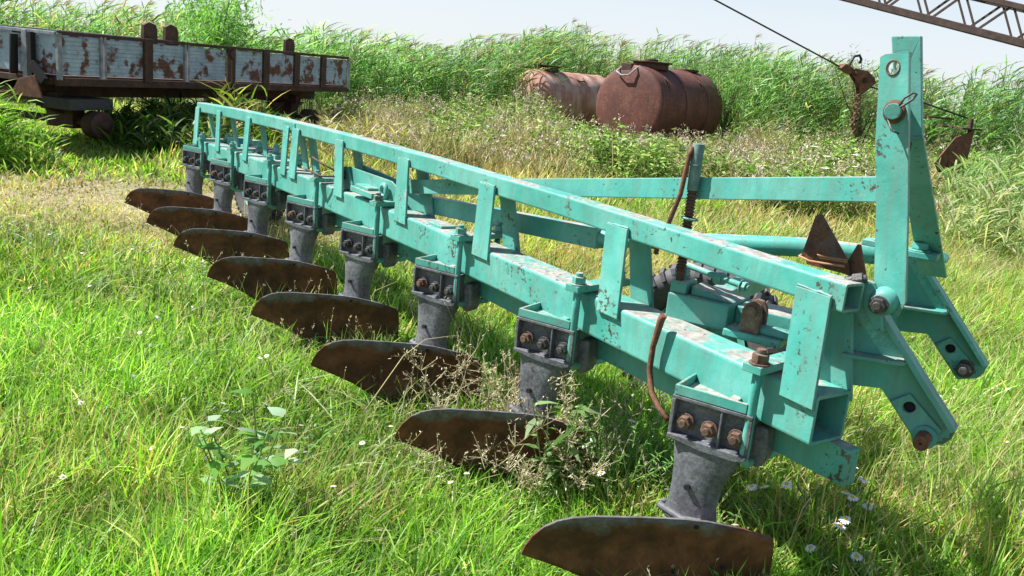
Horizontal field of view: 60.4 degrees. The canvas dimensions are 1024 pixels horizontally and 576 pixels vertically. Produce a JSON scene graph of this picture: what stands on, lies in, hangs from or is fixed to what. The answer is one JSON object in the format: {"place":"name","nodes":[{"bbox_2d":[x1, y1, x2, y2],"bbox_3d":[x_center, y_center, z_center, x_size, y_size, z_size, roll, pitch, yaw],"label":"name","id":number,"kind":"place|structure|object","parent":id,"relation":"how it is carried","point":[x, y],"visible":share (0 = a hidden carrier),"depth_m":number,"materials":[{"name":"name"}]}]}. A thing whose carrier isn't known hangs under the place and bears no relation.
{"place":"outdoors","nodes":[
{"label":"outdoors","id":0,"kind":"place"},
{"bbox_2d":[0,24,1023,575],"bbox_3d":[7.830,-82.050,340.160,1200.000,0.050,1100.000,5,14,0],"label":"ground","id":1,"kind":"structure","parent":0,"point":[104,184],"depth_m":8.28,"materials":[{"name":"green plant"}]},
{"bbox_2d":[0,78,34,157],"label":"reed clump","id":2,"kind":"object","parent":1,"relation":"on","point":[8,126],"visible":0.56,"depth_m":9.73,"materials":[{"name":"green plant"}]},
{"bbox_2d":[0,84,71,172],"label":"reed clump","id":3,"kind":"object","parent":1,"relation":"on","point":[9,150],"visible":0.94,"depth_m":9.56,"materials":[{"name":"green plant"}]},
{"bbox_2d":[59,475,66,491],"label":"daisy","id":4,"kind":"object","parent":1,"relation":"on","point":[62,476],"visible":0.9,"depth_m":2.83,"materials":[{"name":"white plant"}]},
{"bbox_2d":[0,22,350,138],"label":"trailer","id":5,"kind":"object","parent":1,"relation":"on","point":[68,78],"visible":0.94,"depth_m":11.79,"materials":[{"name":"grey metal"}]},
{"bbox_2d":[83,91,308,156],"bbox_3d":[-4.482,-2.421,12.803,3.084,0.829,4.258,5,14,0],"label":"weed thicket","id":6,"kind":"object","parent":1,"relation":"on","point":[154,125],"visible":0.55,"depth_m":11.65,"materials":[{"name":"green plant"}]},
{"bbox_2d":[142,0,303,105],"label":"tamarisk","id":7,"kind":"object","parent":1,"relation":"on","point":[203,32],"visible":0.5,"depth_m":15.60,"materials":[{"name":"green plant"}]},
{"bbox_2d":[194,79,289,138],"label":"reed clump","id":8,"kind":"object","parent":1,"relation":"on","point":[234,104],"visible":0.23,"depth_m":12.40,"materials":[{"name":"green plant"}]},
{"bbox_2d":[191,389,303,519],"bbox_3d":[-0.860,0.586,2.832,0.367,0.455,0.360,5,14,0],"label":"goosefoot","id":9,"kind":"object","parent":1,"relation":"on","point":[275,461],"visible":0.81,"depth_m":2.80,"materials":[{"name":"green leaf"}]},
{"bbox_2d":[242,479,325,549],"bbox_3d":[-0.669,0.762,2.740,0.297,0.194,0.222,14,16,31],"label":"goosefoot","id":10,"kind":"object","parent":1,"relation":"on","point":[295,536],"visible":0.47,"depth_m":2.70,"materials":[{"name":"green plant"}]},
{"bbox_2d":[265,110,482,163],"bbox_3d":[-2.035,-2.244,13.152,3.486,0.762,3.511,5,14,0],"label":"weed thicket","id":11,"kind":"object","parent":1,"relation":"on","point":[365,126],"visible":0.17,"depth_m":12.73,"materials":[{"name":"green plant"}]},
{"bbox_2d":[357,335,455,422],"bbox_3d":[-0.474,0.390,3.880,0.430,0.403,0.085,0,15,-20],"label":"grass straw","id":12,"kind":"object","parent":1,"relation":"on","point":[393,370],"depth_m":3.87,"materials":[{"name":"green plant"}]},
{"bbox_2d":[464,472,468,510],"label":"daisy","id":13,"kind":"object","parent":1,"relation":"on","point":[466,473],"visible":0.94,"depth_m":3.06,"materials":[{"name":"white plant"}]},
{"bbox_2d":[403,296,554,421],"bbox_3d":[0.016,0.395,3.503,0.801,0.661,0.605,-4,17,-34],"label":"dry weed","id":14,"kind":"object","parent":1,"relation":"on","point":[481,370],"visible":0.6,"depth_m":3.44,"materials":[{"name":"beige plant"}]},
{"bbox_2d":[362,329,649,491],"bbox_3d":[0.028,0.438,3.526,1.123,0.571,1.420,5,14,0],"label":"dry weed","id":15,"kind":"object","parent":1,"relation":"on","point":[516,392],"visible":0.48,"depth_m":3.38,"materials":[{"name":"beige plant"}]},
{"bbox_2d":[0,0,1023,162],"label":"reeds","id":16,"kind":"object","parent":1,"relation":"on","point":[508,68],"visible":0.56,"depth_m":22.15,"materials":[{"name":"green plant"}]},
{"bbox_2d":[472,349,616,503],"bbox_3d":[0.113,0.520,3.240,0.514,0.566,0.752,5,14,0],"label":"dry weed","id":17,"kind":"object","parent":1,"relation":"on","point":[567,467],"visible":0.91,"depth_m":3.14,"materials":[{"name":"beige plant"}]},
{"bbox_2d":[124,36,988,575],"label":"plough","id":18,"kind":"object","parent":1,"relation":"on","point":[748,372],"visible":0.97,"depth_m":3.14,"materials":[{"name":"teal paint"}]},
{"bbox_2d":[647,313,669,421],"bbox_3d":[0.487,0.252,2.844,0.032,0.325,0.155,0,15,-21],"label":"bent rod","id":19,"kind":"object","parent":18,"relation":"hanging from","point":[661,318],"visible":0.98,"depth_m":2.88,"materials":[{"name":"brown metal"}]},
{"bbox_2d":[798,213,865,275],"bbox_3d":[0.991,-0.129,2.683,0.213,0.182,0.053,14,16,31],"label":"plow blade","id":20,"kind":"object","parent":18,"relation":"on","point":[823,248],"visible":0.94,"depth_m":2.69,"materials":[{"name":"metal"}]},
{"bbox_2d":[510,56,604,128],"bbox_3d":[1.483,-5.527,24.938,3.280,1.984,1.568,-8,20,-44],"label":"water tank","id":21,"kind":"object","parent":1,"relation":"on","point":[578,92],"visible":0.45,"depth_m":24.09,"materials":[{"name":"brown metal"}]},
{"bbox_2d":[523,398,609,499],"bbox_3d":[0.191,0.602,3.216,0.323,0.432,0.247,5,14,0],"label":"sow thistle","id":22,"kind":"object","parent":1,"relation":"on","point":[550,474],"visible":0.84,"depth_m":3.21,"materials":[{"name":"green plant"}]},
{"bbox_2d":[581,443,602,489],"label":"daisy","id":23,"kind":"object","parent":1,"relation":"on","point":[583,446],"visible":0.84,"depth_m":3.24,"materials":[{"name":"white plant"}]},
{"bbox_2d":[597,471,609,508],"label":"daisy","id":24,"kind":"object","parent":1,"relation":"on","point":[600,473],"visible":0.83,"depth_m":3.15,"materials":[{"name":"white plant"}]},
{"bbox_2d":[575,379,673,499],"bbox_3d":[0.519,0.614,3.399,0.609,0.384,0.726,5,14,0],"label":"chamomile plant","id":25,"kind":"object","parent":1,"relation":"on","point":[632,446],"visible":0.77,"depth_m":3.34,"materials":[{"name":"green plant"}]},
{"bbox_2d":[618,441,630,497],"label":"daisy","id":26,"kind":"object","parent":1,"relation":"on","point":[621,442],"visible":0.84,"depth_m":3.29,"materials":[{"name":"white plant"}]},
{"bbox_2d":[618,419,634,463],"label":"daisy","id":27,"kind":"object","parent":1,"relation":"on","point":[631,420],"visible":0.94,"depth_m":3.37,"materials":[{"name":"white plant"}]},
{"bbox_2d":[598,422,672,505],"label":"dry weed","id":28,"kind":"object","parent":1,"relation":"on","point":[617,451],"visible":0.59,"depth_m":3.31,"materials":[{"name":"beige plant"}]},
{"bbox_2d":[641,405,655,461],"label":"daisy","id":29,"kind":"object","parent":1,"relation":"on","point":[649,421],"visible":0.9,"depth_m":3.46,"materials":[{"name":"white plant"}]},
{"bbox_2d":[298,80,1020,226],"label":"weeds","id":30,"kind":"object","parent":1,"relation":"on","point":[544,139],"visible":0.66,"depth_m":13.22,"materials":[{"name":"green plant"}]},
{"bbox_2d":[923,115,980,182],"bbox_3d":[6.095,-1.821,12.455,0.680,1.193,0.468,0,15,-19],"label":"scrap hopper","id":31,"kind":"object","parent":30,"relation":"on","point":[959,145],"visible":0.73,"depth_m":12.26,"materials":[{"name":"brown metal"}]},
{"bbox_2d":[596,58,722,144],"bbox_3d":[3.605,-4.470,21.355,1.852,2.016,3.229,16,17,37],"label":"fuel tank","id":32,"kind":"object","parent":1,"relation":"on","point":[656,95],"visible":0.88,"depth_m":20.33,"materials":[{"name":"brown metal"}]},
{"bbox_2d":[840,0,1023,47],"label":"crane boom","id":33,"kind":"object","parent":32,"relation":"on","point":[979,31],"visible":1,"depth_m":16.18,"materials":[{"name":"brown metal"}]},
{"bbox_2d":[696,38,764,137],"bbox_3d":[5.590,-4.845,22.210,1.963,2.850,1.823,1,14,-16],"label":"tamarisk","id":34,"kind":"object","parent":1,"relation":"on","point":[731,100],"visible":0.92,"depth_m":22.08,"materials":[{"name":"green plant"}]},
{"bbox_2d":[746,484,764,522],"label":"daisy","id":35,"kind":"object","parent":1,"relation":"on","point":[751,487],"visible":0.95,"depth_m":3.10,"materials":[{"name":"white plant"}]},
{"bbox_2d":[760,484,776,527],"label":"daisy","id":36,"kind":"object","parent":1,"relation":"on","point":[764,486],"visible":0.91,"depth_m":3.10,"materials":[{"name":"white plant"}]},
{"bbox_2d":[781,481,793,522],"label":"daisy","id":37,"kind":"object","parent":1,"relation":"on","point":[787,484],"visible":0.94,"depth_m":3.10,"materials":[{"name":"white plant"}]},
{"bbox_2d":[780,478,823,564],"bbox_3d":[0.921,0.781,2.835,0.096,0.401,0.014,18,18,40],"label":"grass straw","id":38,"kind":"object","parent":1,"relation":"on","point":[797,523],"depth_m":2.83,"materials":[{"name":"plant"}]},
{"bbox_2d":[805,544,816,573],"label":"daisy","id":39,"kind":"object","parent":1,"relation":"on","point":[811,546],"visible":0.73,"depth_m":2.84,"materials":[{"name":"white plant"}]},
{"bbox_2d":[754,477,887,545],"bbox_3d":[1.077,0.813,3.104,0.468,0.244,0.400,5,14,0],"label":"chamomile plant","id":40,"kind":"object","parent":1,"relation":"on","point":[829,514],"visible":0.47,"depth_m":3.10,"materials":[{"name":"green plant"}]},
{"bbox_2d":[834,522,845,543],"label":"daisy","id":41,"kind":"object","parent":1,"relation":"on","point":[840,526],"visible":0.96,"depth_m":2.91,"materials":[{"name":"white plant"}]},
{"bbox_2d":[836,490,849,518],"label":"daisy","id":42,"kind":"object","parent":1,"relation":"on","point":[845,492],"visible":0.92,"depth_m":3.09,"materials":[{"name":"white plant"}]},
{"bbox_2d":[839,516,850,546],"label":"daisy","id":43,"kind":"object","parent":1,"relation":"on","point":[845,519],"visible":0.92,"depth_m":2.91,"materials":[{"name":"white plant"}]},
{"bbox_2d":[816,43,877,151],"bbox_3d":[7.489,-3.858,19.084,1.619,2.792,1.538,16,18,38],"label":"tamarisk","id":44,"kind":"object","parent":1,"relation":"on","point":[859,131],"visible":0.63,"depth_m":18.97,"materials":[{"name":"green plant"}]},
{"bbox_2d":[847,494,857,524],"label":"daisy","id":45,"kind":"object","parent":1,"relation":"on","point":[853,498],"visible":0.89,"depth_m":3.04,"materials":[{"name":"white plant"}]},
{"bbox_2d":[850,551,862,573],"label":"daisy","id":46,"kind":"object","parent":1,"relation":"on","point":[857,556],"visible":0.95,"depth_m":2.79,"materials":[{"name":"white plant"}]},
{"bbox_2d":[853,476,868,494],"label":"daisy","id":47,"kind":"object","parent":1,"relation":"on","point":[863,479],"visible":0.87,"depth_m":3.16,"materials":[{"name":"white plant"}]},
{"bbox_2d":[863,502,874,521],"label":"daisy","id":48,"kind":"object","parent":1,"relation":"on","point":[870,505],"visible":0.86,"depth_m":3.06,"materials":[{"name":"white plant"}]},
{"bbox_2d":[933,165,1023,264],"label":"reed clump","id":49,"kind":"object","parent":1,"relation":"on","point":[978,217],"visible":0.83,"depth_m":9.50,"materials":[{"name":"green plant"}]},
{"bbox_2d":[933,133,1023,240],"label":"reed clump","id":50,"kind":"object","parent":1,"relation":"on","point":[994,163],"visible":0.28,"depth_m":10.95,"materials":[{"name":"green plant"}]},
{"bbox_2d":[989,87,1023,160],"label":"shrub","id":51,"kind":"object","parent":1,"relation":"on","point":[1017,132],"visible":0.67,"depth_m":13.85,"materials":[{"name":"green plant"}]},
{"bbox_2d":[0,0,1023,119],"label":"sky","id":52,"kind":"structure","parent":0,"point":[822,26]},
{"bbox_2d":[413,160,1023,575],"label":"long grass","id":53,"kind":"structure","parent":0,"point":[993,466],"depth_m":4.91,"materials":[{"name":"green plant"}]},
{"bbox_2d":[837,54,875,132],"bbox_3d":[4.673,-2.653,12.012,0.597,1.046,0.144,1,15,-17],"label":"hook block","id":54,"kind":"object","parent":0,"point":[864,81],"depth_m":11.98,"materials":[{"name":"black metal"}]},
{"bbox_2d":[714,0,839,66],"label":"cable","id":55,"kind":"object","parent":54,"relation":"attached to","point":[725,5],"visible":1,"depth_m":11.43,"materials":[{"name":"black metal"}]},
{"bbox_2d":[871,87,967,118],"bbox_3d":[5.615,-2.585,12.244,1.511,0.324,0.167,4,14,-4],"label":"cable","id":56,"kind":"object","parent":54,"relation":"attached to","point":[936,107],"visible":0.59,"depth_m":12.26,"materials":[{"name":"black metal"}]}
]}

